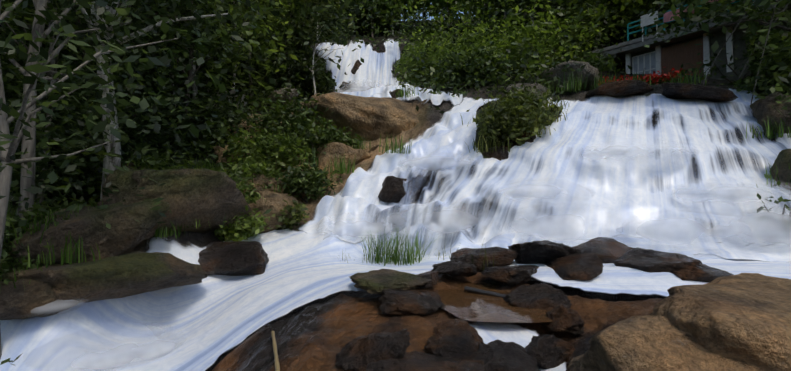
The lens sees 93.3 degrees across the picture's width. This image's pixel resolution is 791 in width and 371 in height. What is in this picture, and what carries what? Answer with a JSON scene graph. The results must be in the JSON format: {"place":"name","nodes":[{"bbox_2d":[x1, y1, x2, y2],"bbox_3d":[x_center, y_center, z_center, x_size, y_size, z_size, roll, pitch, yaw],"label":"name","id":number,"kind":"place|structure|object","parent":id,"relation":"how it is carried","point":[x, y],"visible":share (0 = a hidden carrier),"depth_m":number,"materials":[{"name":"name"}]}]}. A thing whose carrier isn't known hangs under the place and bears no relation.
{"place":"outdoors","nodes":[
{"label":"outdoors","id":0,"kind":"place"},
{"bbox_2d":[6,10,790,370],"bbox_3d":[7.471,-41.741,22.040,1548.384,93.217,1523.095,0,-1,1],"label":"ground","id":1,"kind":"structure","parent":0,"point":[316,334],"depth_m":4.76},
{"bbox_2d":[0,354,21,364],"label":"leaves","id":2,"kind":"object","parent":1,"relation":"on","point":[6,360],"visible":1,"depth_m":4.46,"materials":[{"name":"green plant"}]},
{"bbox_2d":[0,201,58,284],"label":"shrub","id":3,"kind":"object","parent":1,"relation":"on","point":[8,246],"visible":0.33,"depth_m":5.32,"materials":[{"name":"green plant"}]},
{"bbox_2d":[2,0,72,63],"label":"tree","id":4,"kind":"object","parent":1,"relation":"on","point":[18,25],"visible":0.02,"depth_m":10.86,"materials":[{"name":"green plant"}]},
{"bbox_2d":[10,116,103,198],"bbox_3d":[-7.758,-0.529,7.994,3.146,1.859,2.760,-1,-1,25],"label":"shrub","id":5,"kind":"object","parent":1,"relation":"on","point":[82,168],"visible":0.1,"depth_m":7.80,"materials":[{"name":"green plant"}]},
{"bbox_2d":[34,190,100,214],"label":"shrub","id":6,"kind":"object","parent":1,"relation":"on","point":[80,200],"depth_m":7.17,"materials":[{"name":"green plant"}]},
{"bbox_2d":[0,0,144,87],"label":"tree","id":7,"kind":"object","parent":1,"relation":"on","point":[20,16],"visible":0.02,"depth_m":10.24,"materials":[{"name":"green plant"}]},
{"bbox_2d":[1,1,187,93],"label":"tree","id":8,"kind":"object","parent":1,"relation":"on","point":[81,18],"visible":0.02,"depth_m":11.50,"materials":[{"name":"green plant"}]},
{"bbox_2d":[0,0,206,214],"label":"tree","id":9,"kind":"object","parent":1,"relation":"on","point":[30,19],"visible":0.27,"depth_m":7.33,"materials":[{"name":"green plant"}]},
{"bbox_2d":[2,0,213,110],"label":"tree","id":10,"kind":"object","parent":1,"relation":"on","point":[134,20],"visible":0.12,"depth_m":9.99,"materials":[{"name":"green plant"}]},
{"bbox_2d":[0,0,219,233],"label":"tree","id":11,"kind":"object","parent":1,"relation":"on","point":[26,182],"visible":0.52,"depth_m":6.12,"materials":[{"name":"green plant"}]},
{"bbox_2d":[1,0,221,180],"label":"tree","id":12,"kind":"object","parent":1,"relation":"on","point":[188,67],"visible":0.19,"depth_m":9.04,"materials":[{"name":"green plant"}]},
{"bbox_2d":[44,90,202,162],"bbox_3d":[-7.621,-1.506,10.337,3.997,2.524,3.386,0,-1,1],"label":"shrub","id":13,"kind":"object","parent":1,"relation":"on","point":[147,129],"visible":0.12,"depth_m":10.33,"materials":[{"name":"green plant"}]},
{"bbox_2d":[8,0,252,98],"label":"tree","id":14,"kind":"object","parent":1,"relation":"on","point":[162,33],"visible":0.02,"depth_m":13.21,"materials":[{"name":"green plant"}]},
{"bbox_2d":[79,143,193,201],"bbox_3d":[-6.047,-0.136,9.171,3.087,1.808,2.766,0,-1,1],"label":"shrub","id":15,"kind":"object","parent":1,"relation":"on","point":[154,163],"visible":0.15,"depth_m":8.85,"materials":[{"name":"green plant"}]},
{"bbox_2d":[0,154,290,290],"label":"bank grass","id":16,"kind":"structure","parent":1,"relation":"on","point":[162,232],"depth_m":5.45,"materials":[{"name":"plant"}]},
{"bbox_2d":[11,0,284,116],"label":"tree","id":17,"kind":"object","parent":1,"relation":"on","point":[201,26],"visible":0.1,"depth_m":11.90,"materials":[{"name":"green plant"}]},
{"bbox_2d":[0,162,298,319],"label":"bank rocks","id":18,"kind":"structure","parent":1,"relation":"on","point":[204,196],"depth_m":5.85,"materials":[{"name":"stone"}]},
{"bbox_2d":[0,0,308,199],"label":"tree","id":19,"kind":"object","parent":1,"relation":"on","point":[102,78],"visible":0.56,"depth_m":7.51,"materials":[{"name":"green plant"}]},
{"bbox_2d":[0,0,312,358],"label":"tree","id":20,"kind":"object","parent":1,"relation":"on","point":[9,144],"visible":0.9,"depth_m":4.73,"materials":[{"name":"green plant"}]},
{"bbox_2d":[90,0,238,107],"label":"tree","id":21,"kind":"object","parent":1,"relation":"on","point":[172,76],"visible":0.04,"depth_m":14.75,"materials":[{"name":"green plant"}]},
{"bbox_2d":[72,0,282,149],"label":"tree","id":22,"kind":"object","parent":1,"relation":"on","point":[237,50],"visible":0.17,"depth_m":13.21,"materials":[{"name":"green plant"}]},
{"bbox_2d":[152,91,256,149],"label":"shrub","id":23,"kind":"object","parent":1,"relation":"on","point":[223,114],"visible":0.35,"depth_m":12.74,"materials":[{"name":"green plant"}]},
{"bbox_2d":[118,0,311,122],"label":"tree","id":24,"kind":"object","parent":1,"relation":"on","point":[270,52],"visible":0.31,"depth_m":14.57,"materials":[{"name":"green plant"}]},
{"bbox_2d":[162,149,272,220],"bbox_3d":[-4.628,0.145,9.340,3.352,1.939,3.062,0,-1,1],"label":"shrub","id":25,"kind":"object","parent":1,"relation":"on","point":[248,199],"visible":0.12,"depth_m":9.22,"materials":[{"name":"green plant"}]},
{"bbox_2d":[208,90,246,115],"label":"shrub","id":26,"kind":"object","parent":1,"relation":"on","point":[234,92],"visible":0.12,"depth_m":16.84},
{"bbox_2d":[182,0,286,98],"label":"tree","id":27,"kind":"object","parent":1,"relation":"on","point":[239,43],"visible":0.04,"depth_m":19.29,"materials":[{"name":"green plant"}]},
{"bbox_2d":[210,205,271,241],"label":"shrub","id":28,"kind":"object","parent":1,"relation":"on","point":[245,231],"visible":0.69,"depth_m":8.36,"materials":[{"name":"green plant"}]},
{"bbox_2d":[181,0,302,98],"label":"tree","id":29,"kind":"object","parent":1,"relation":"on","point":[264,67],"visible":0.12,"depth_m":17.87,"materials":[{"name":"green plant"}]},
{"bbox_2d":[203,47,288,100],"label":"shrub","id":30,"kind":"object","parent":1,"relation":"on","point":[256,74],"visible":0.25,"depth_m":19.02,"materials":[{"name":"green plant"}]},
{"bbox_2d":[213,154,283,197],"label":"shrub","id":31,"kind":"object","parent":1,"relation":"on","point":[262,166],"visible":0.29,"depth_m":10.28,"materials":[{"name":"green plant"}]},
{"bbox_2d":[194,0,329,104],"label":"tree","id":32,"kind":"object","parent":1,"relation":"on","point":[282,5],"visible":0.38,"depth_m":18.25,"materials":[{"name":"green plant"}]},
{"bbox_2d":[213,123,319,173],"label":"shrub","id":33,"kind":"object","parent":1,"relation":"on","point":[272,147],"visible":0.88,"depth_m":11.35,"materials":[{"name":"green plant"}]},
{"bbox_2d":[271,331,279,370],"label":"bamboo stick","id":34,"kind":"object","parent":1,"relation":"on","point":[276,358],"visible":1,"depth_m":3.48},
{"bbox_2d":[244,1,314,89],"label":"tree","id":35,"kind":"object","parent":1,"relation":"on","point":[291,35],"visible":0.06,"depth_m":21.89,"materials":[{"name":"green plant"}]},
{"bbox_2d":[223,85,344,153],"bbox_3d":[-3.971,-2.220,13.495,4.275,2.471,4.129,0,-1,1],"label":"shrub","id":36,"kind":"object","parent":1,"relation":"on","point":[297,122],"visible":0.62,"depth_m":12.87,"materials":[{"name":"green plant"}]},
{"bbox_2d":[272,194,309,229],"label":"shrub","id":37,"kind":"object","parent":1,"relation":"on","point":[300,208],"visible":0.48,"depth_m":9.17,"materials":[{"name":"green plant"}]},
{"bbox_2d":[245,0,350,87],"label":"tree","id":38,"kind":"object","parent":1,"relation":"on","point":[333,20],"visible":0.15,"depth_m":22.05,"materials":[{"name":"green plant"}]},
{"bbox_2d":[231,0,365,86],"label":"tree","id":39,"kind":"object","parent":1,"relation":"on","point":[324,20],"visible":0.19,"depth_m":21.32,"materials":[{"name":"green plant"}]},
{"bbox_2d":[267,157,342,203],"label":"shrub","id":40,"kind":"object","parent":1,"relation":"on","point":[307,180],"visible":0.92,"depth_m":10.31,"materials":[{"name":"green plant"}]},
{"bbox_2d":[247,0,363,62],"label":"tree","id":41,"kind":"object","parent":1,"relation":"on","point":[336,29],"visible":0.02,"depth_m":28.16,"materials":[{"name":"green plant"}]},
{"bbox_2d":[275,46,350,101],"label":"shrub","id":42,"kind":"object","parent":1,"relation":"on","point":[320,89],"visible":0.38,"depth_m":23.01,"materials":[{"name":"green plant"}]},
{"bbox_2d":[239,0,400,94],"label":"tree","id":43,"kind":"object","parent":1,"relation":"on","point":[312,63],"visible":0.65,"depth_m":20.44,"materials":[{"name":"green plant"}]},
{"bbox_2d":[212,92,429,200],"bbox_3d":[-2.178,-1.737,14.976,9.616,5.450,6.985,1,-1,-40],"label":"rock","id":44,"kind":"object","parent":1,"relation":"on","point":[370,118],"visible":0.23,"depth_m":13.46,"materials":[{"name":"stone"}]},
{"bbox_2d":[284,0,363,67],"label":"tree","id":45,"kind":"object","parent":1,"relation":"on","point":[326,41],"visible":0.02,"depth_m":28.87,"materials":[{"name":"green plant"}]},
{"bbox_2d":[287,117,366,159],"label":"shrub","id":46,"kind":"object","parent":1,"relation":"on","point":[325,136],"visible":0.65,"depth_m":12.74,"materials":[{"name":"green plant"}]},
{"bbox_2d":[345,0,401,36],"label":"tree","id":47,"kind":"object","parent":1,"relation":"on","point":[380,7],"visible":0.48,"depth_m":39.98,"materials":[{"name":"green plant"}]},
{"bbox_2d":[352,0,410,37],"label":"tree","id":48,"kind":"object","parent":1,"relation":"on","point":[372,5],"visible":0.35,"depth_m":39.24,"materials":[{"name":"green plant"}]},
{"bbox_2d":[313,39,462,105],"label":"waterfall","id":49,"kind":"structure","parent":1,"relation":"on","point":[374,66],"depth_m":32.02,"materials":[{"name":"liquid"}]},
{"bbox_2d":[364,0,423,34],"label":"tree","id":50,"kind":"object","parent":1,"relation":"on","point":[399,3],"visible":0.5,"depth_m":41.14,"materials":[{"name":"green plant"}]},
{"bbox_2d":[0,212,790,370],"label":"water stream","id":51,"kind":"structure","parent":1,"relation":"on","point":[212,318],"depth_m":5.76,"materials":[{"name":"liquid"}]},
{"bbox_2d":[2,0,790,236],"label":"undergrowth","id":52,"kind":"object","parent":1,"relation":"on","point":[35,190],"visible":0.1,"depth_m":12.40,"materials":[{"name":"green plant"}]},
{"bbox_2d":[360,225,437,265],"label":"grass tuft","id":53,"kind":"object","parent":1,"relation":"on","point":[395,257],"visible":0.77,"depth_m":8.25,"materials":[{"name":"plant"}]},
{"bbox_2d":[387,0,422,31],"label":"tree","id":54,"kind":"object","parent":1,"relation":"on","point":[405,10],"visible":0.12,"depth_m":44.74,"materials":[{"name":"green plant"}]},
{"bbox_2d":[336,244,493,270],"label":"grass tuft","id":55,"kind":"object","parent":1,"relation":"on","point":[443,257],"visible":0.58,"depth_m":7.87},
{"bbox_2d":[401,1,432,20],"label":"tree","id":56,"kind":"object","parent":1,"relation":"on","point":[422,8],"visible":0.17,"depth_m":60.79,"materials":[{"name":"green plant"}]},
{"bbox_2d":[403,0,432,26],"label":"tree","id":57,"kind":"object","parent":1,"relation":"on","point":[414,9],"visible":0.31,"depth_m":47.00,"materials":[{"name":"green plant"}]},
{"bbox_2d":[388,24,466,87],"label":"shrub","id":58,"kind":"object","parent":1,"relation":"on","point":[424,54],"visible":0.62,"depth_m":21.05,"materials":[{"name":"green plant"}]},
{"bbox_2d":[412,0,453,26],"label":"tree","id":59,"kind":"object","parent":1,"relation":"on","point":[418,8],"visible":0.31,"depth_m":49.09,"materials":[{"name":"green plant"}]},
{"bbox_2d":[417,0,457,26],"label":"tree","id":60,"kind":"object","parent":1,"relation":"on","point":[434,3],"visible":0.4,"depth_m":45.33,"materials":[{"name":"green plant"}]},
{"bbox_2d":[420,0,460,33],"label":"tree","id":61,"kind":"object","parent":1,"relation":"on","point":[437,4],"visible":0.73,"depth_m":41.00,"materials":[{"name":"green plant"}]},
{"bbox_2d":[386,9,508,82],"bbox_3d":[3.711,-9.207,25.798,8.665,5.074,7.855,0,-1,1],"label":"shrub","id":62,"kind":"object","parent":1,"relation":"on","point":[448,37],"visible":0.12,"depth_m":24.87,"materials":[{"name":"green plant"}]},
{"bbox_2d":[340,44,561,202],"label":"cascade rock ledges","id":63,"kind":"object","parent":1,"relation":"on","point":[392,190],"visible":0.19,"depth_m":10.60,"materials":[{"name":"stone"}]},
{"bbox_2d":[433,1,470,26],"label":"tree","id":64,"kind":"object","parent":1,"relation":"on","point":[449,6],"visible":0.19,"depth_m":43.86,"materials":[{"name":"green plant"}]},
{"bbox_2d":[335,269,585,370],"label":"rocks","id":65,"kind":"object","parent":1,"relation":"on","point":[459,344],"visible":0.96,"depth_m":3.35,"materials":[{"name":"stone"}]},
{"bbox_2d":[464,286,506,297],"bbox_3d":[1.199,1.432,4.999,0.561,0.113,0.070,-1,-1,29],"label":"wet log","id":66,"kind":"object","parent":65,"relation":"on","point":[480,291],"visible":0.81,"depth_m":4.98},
{"bbox_2d":[198,237,733,288],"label":"dark stream rocks","id":67,"kind":"object","parent":1,"relation":"on","point":[585,261],"depth_m":5.62,"materials":[{"name":"stone"}]},
{"bbox_2d":[438,0,496,25],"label":"tree","id":68,"kind":"object","parent":1,"relation":"on","point":[485,5],"visible":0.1,"depth_m":37.58,"materials":[{"name":"green plant"}]},
{"bbox_2d":[453,0,485,31],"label":"tree","id":69,"kind":"object","parent":1,"relation":"on","point":[462,6],"visible":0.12,"depth_m":39.52,"materials":[{"name":"green plant"}]},
{"bbox_2d":[430,41,515,87],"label":"shrub","id":70,"kind":"object","parent":1,"relation":"on","point":[448,59],"visible":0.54,"depth_m":15.96,"materials":[{"name":"green plant"}]},
{"bbox_2d":[430,0,537,36],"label":"tree","id":71,"kind":"object","parent":1,"relation":"on","point":[482,7],"visible":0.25,"depth_m":31.32,"materials":[{"name":"green plant"}]},
{"bbox_2d":[458,0,530,37],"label":"tree","id":72,"kind":"object","parent":1,"relation":"on","point":[528,3],"visible":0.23,"depth_m":26.26,"materials":[{"name":"green plant"}]},
{"bbox_2d":[451,85,562,146],"bbox_3d":[3.488,-1.929,11.118,3.032,2.066,2.682,1,-1,-35],"label":"shrub","id":73,"kind":"object","parent":1,"relation":"on","point":[494,127],"visible":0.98,"depth_m":10.69,"materials":[{"name":"green plant"}]},
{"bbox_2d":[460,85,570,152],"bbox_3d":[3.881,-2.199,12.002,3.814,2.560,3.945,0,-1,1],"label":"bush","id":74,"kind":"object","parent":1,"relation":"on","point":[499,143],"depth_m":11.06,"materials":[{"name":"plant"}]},
{"bbox_2d":[465,0,568,31],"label":"tree","id":75,"kind":"object","parent":1,"relation":"on","point":[487,8],"visible":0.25,"depth_m":25.82,"materials":[{"name":"green plant"}]},
{"bbox_2d":[244,66,790,186],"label":"crest grass","id":76,"kind":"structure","parent":1,"relation":"on","point":[569,84],"depth_m":12.28,"materials":[{"name":"plant"}]},
{"bbox_2d":[486,0,566,23],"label":"tree","id":77,"kind":"object","parent":1,"relation":"on","point":[518,4],"visible":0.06,"depth_m":27.43,"materials":[{"name":"green plant"}]},
{"bbox_2d":[491,82,564,125],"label":"shrub","id":78,"kind":"object","parent":1,"relation":"on","point":[536,98],"visible":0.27,"depth_m":11.27,"materials":[{"name":"green plant"}]},
{"bbox_2d":[428,0,628,83],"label":"shrub","id":79,"kind":"object","parent":1,"relation":"on","point":[500,45],"visible":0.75,"depth_m":17.09,"materials":[{"name":"green plant"}]},
{"bbox_2d":[267,60,790,190],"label":"bank rocks","id":80,"kind":"structure","parent":1,"relation":"on","point":[762,109],"depth_m":11.59,"materials":[{"name":"stone"}]},
{"bbox_2d":[469,0,592,78],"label":"tree","id":81,"kind":"object","parent":1,"relation":"on","point":[521,5],"visible":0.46,"depth_m":20.26,"materials":[{"name":"green plant"}]},
{"bbox_2d":[488,0,596,33],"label":"tree","id":82,"kind":"object","parent":1,"relation":"on","point":[542,12],"depth_m":26.68,"materials":[{"name":"green plant"}]},
{"bbox_2d":[299,88,790,261],"bbox_3d":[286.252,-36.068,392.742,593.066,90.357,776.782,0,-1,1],"label":"water cascade","id":83,"kind":"object","parent":1,"relation":"on","point":[645,188],"visible":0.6,"depth_m":9.67,"materials":[{"name":"liquid"}]},
{"bbox_2d":[23,79,790,370],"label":"spray mist","id":84,"kind":"structure","parent":83,"relation":"on","point":[563,228],"depth_m":7.43,"materials":[{"name":"liquid"}]},
{"bbox_2d":[513,7,619,67],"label":"shrub","id":85,"kind":"object","parent":1,"relation":"on","point":[573,33],"visible":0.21,"depth_m":20.93,"materials":[{"name":"green plant"}]},
{"bbox_2d":[530,0,613,54],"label":"tree","id":86,"kind":"object","parent":1,"relation":"on","point":[577,3],"visible":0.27,"depth_m":20.78,"materials":[{"name":"green plant"}]},
{"bbox_2d":[530,49,631,85],"bbox_3d":[7.636,-4.714,15.649,3.098,1.684,3.451,1,-2,-44],"label":"rock","id":87,"kind":"object","parent":1,"relation":"on","point":[592,60],"visible":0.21,"depth_m":14.55,"materials":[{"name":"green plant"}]},
{"bbox_2d":[562,0,646,50],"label":"tree","id":88,"kind":"object","parent":1,"relation":"on","point":[622,15],"visible":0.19,"depth_m":23.96,"materials":[{"name":"green plant"}]},
{"bbox_2d":[538,0,671,47],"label":"tree","id":89,"kind":"object","parent":1,"relation":"on","point":[603,16],"visible":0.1,"depth_m":24.25,"materials":[{"name":"green plant"}]},
{"bbox_2d":[596,0,690,41],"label":"tree","id":90,"kind":"object","parent":1,"relation":"on","point":[655,5],"visible":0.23,"depth_m":24.40,"materials":[{"name":"green plant"}]},
{"bbox_2d":[635,0,717,19],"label":"tree","id":91,"kind":"object","parent":1,"relation":"on","point":[656,9],"visible":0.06,"depth_m":24.06,"materials":[{"name":"green plant"}]},
{"bbox_2d":[566,273,790,370],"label":"boulder","id":92,"kind":"object","parent":1,"relation":"on","point":[740,322],"visible":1,"depth_m":2.30,"materials":[{"name":"stone"}]},
{"bbox_2d":[597,0,790,84],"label":"tree","id":93,"kind":"object","parent":1,"relation":"on","point":[688,16],"visible":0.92,"depth_m":12.15,"materials":[{"name":"green plant"}]},
{"bbox_2d":[677,57,722,84],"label":"shrub","id":94,"kind":"object","parent":1,"relation":"on","point":[694,68],"visible":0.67,"depth_m":13.87,"materials":[{"name":"green plant"}]},
{"bbox_2d":[631,15,787,80],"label":"concrete hut walls","id":95,"kind":"structure","parent":1,"relation":"on","point":[719,37],"depth_m":17.83,"materials":[{"name":"concrete"}]},
{"bbox_2d":[641,11,657,41],"bbox_3d":[13.490,-8.429,19.835,0.100,1.400,0.800,1,-1,-38],"label":"sign board","id":96,"kind":"object","parent":95,"relation":"on","point":[646,19],"visible":0.85,"depth_m":19.84,"materials":[{"name":"white paint"}]},
{"bbox_2d":[627,0,753,40],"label":"railing","id":97,"kind":"object","parent":95,"relation":"on","point":[628,28],"visible":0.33,"depth_m":20.16,"materials":[{"name":"paint"}]},
{"bbox_2d":[664,0,734,21],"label":"deck banners","id":98,"kind":"object","parent":97,"relation":"attached to","point":[668,15],"visible":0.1,"depth_m":19.23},
{"bbox_2d":[666,0,789,37],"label":"tree","id":99,"kind":"object","parent":1,"relation":"on","point":[688,1],"visible":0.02,"depth_m":20.92,"materials":[{"name":"green plant"}]},
{"bbox_2d":[677,0,790,55],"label":"tree","id":100,"kind":"object","parent":1,"relation":"on","point":[767,21],"visible":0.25,"depth_m":14.83,"materials":[{"name":"green plant"}]},
{"bbox_2d":[685,25,788,83],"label":"shrub","id":101,"kind":"object","parent":1,"relation":"on","point":[730,64],"visible":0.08,"depth_m":14.67,"materials":[{"name":"green plant"}]},
{"bbox_2d":[702,0,790,114],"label":"tree","id":102,"kind":"object","parent":1,"relation":"on","point":[756,45],"visible":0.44,"depth_m":11.13,"materials":[{"name":"plant"}]},
{"bbox_2d":[716,33,790,96],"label":"shrub","id":103,"kind":"object","parent":1,"relation":"on","point":[770,79],"visible":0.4,"depth_m":11.29,"materials":[{"name":"green plant"}]},
{"bbox_2d":[756,174,790,231],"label":"shrub","id":104,"kind":"object","parent":1,"relation":"on","point":[778,183],"visible":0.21,"depth_m":7.53,"materials":[{"name":"green plant"}]},
{"bbox_2d":[401,3,474,20],"label":"sky","id":105,"kind":"structure","parent":0,"point":[431,3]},
{"bbox_2d":[438,281,565,322],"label":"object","id":106,"kind":"structure","parent":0,"point":[459,302],"depth_m":4.44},
{"bbox_2d":[468,322,565,370],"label":"water","id":107,"kind":"structure","parent":0,"point":[488,332],"depth_m":3.95,"materials":[{"name":"liquid"}]},
{"bbox_2d":[605,54,625,67],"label":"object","id":108,"kind":"structure","parent":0,"point":[616,57],"depth_m":21.78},
{"bbox_2d":[633,52,655,74],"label":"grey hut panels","id":109,"kind":"object","parent":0,"point":[647,63],"visible":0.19,"depth_m":20.62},
{"bbox_2d":[598,67,691,84],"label":"planter flowers","id":110,"kind":"object","parent":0,"point":[658,79],"visible":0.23,"depth_m":17.62,"materials":[{"name":"plant"}]},
{"bbox_2d":[625,26,733,74],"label":"pillars","id":111,"kind":"structure","parent":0,"point":[706,47],"depth_m":18.53,"materials":[{"name":"wood"}]},
{"bbox_2d":[589,2,790,62],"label":"roof","id":112,"kind":"structure","parent":111,"relation":"on","point":[637,45],"depth_m":19.60,"materials":[{"name":"wood"}]},
{"bbox_2d":[661,38,703,75],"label":"wooden hut doors","id":113,"kind":"structure","parent":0,"point":[676,56],"depth_m":19.30,"materials":[{"name":"wood"}]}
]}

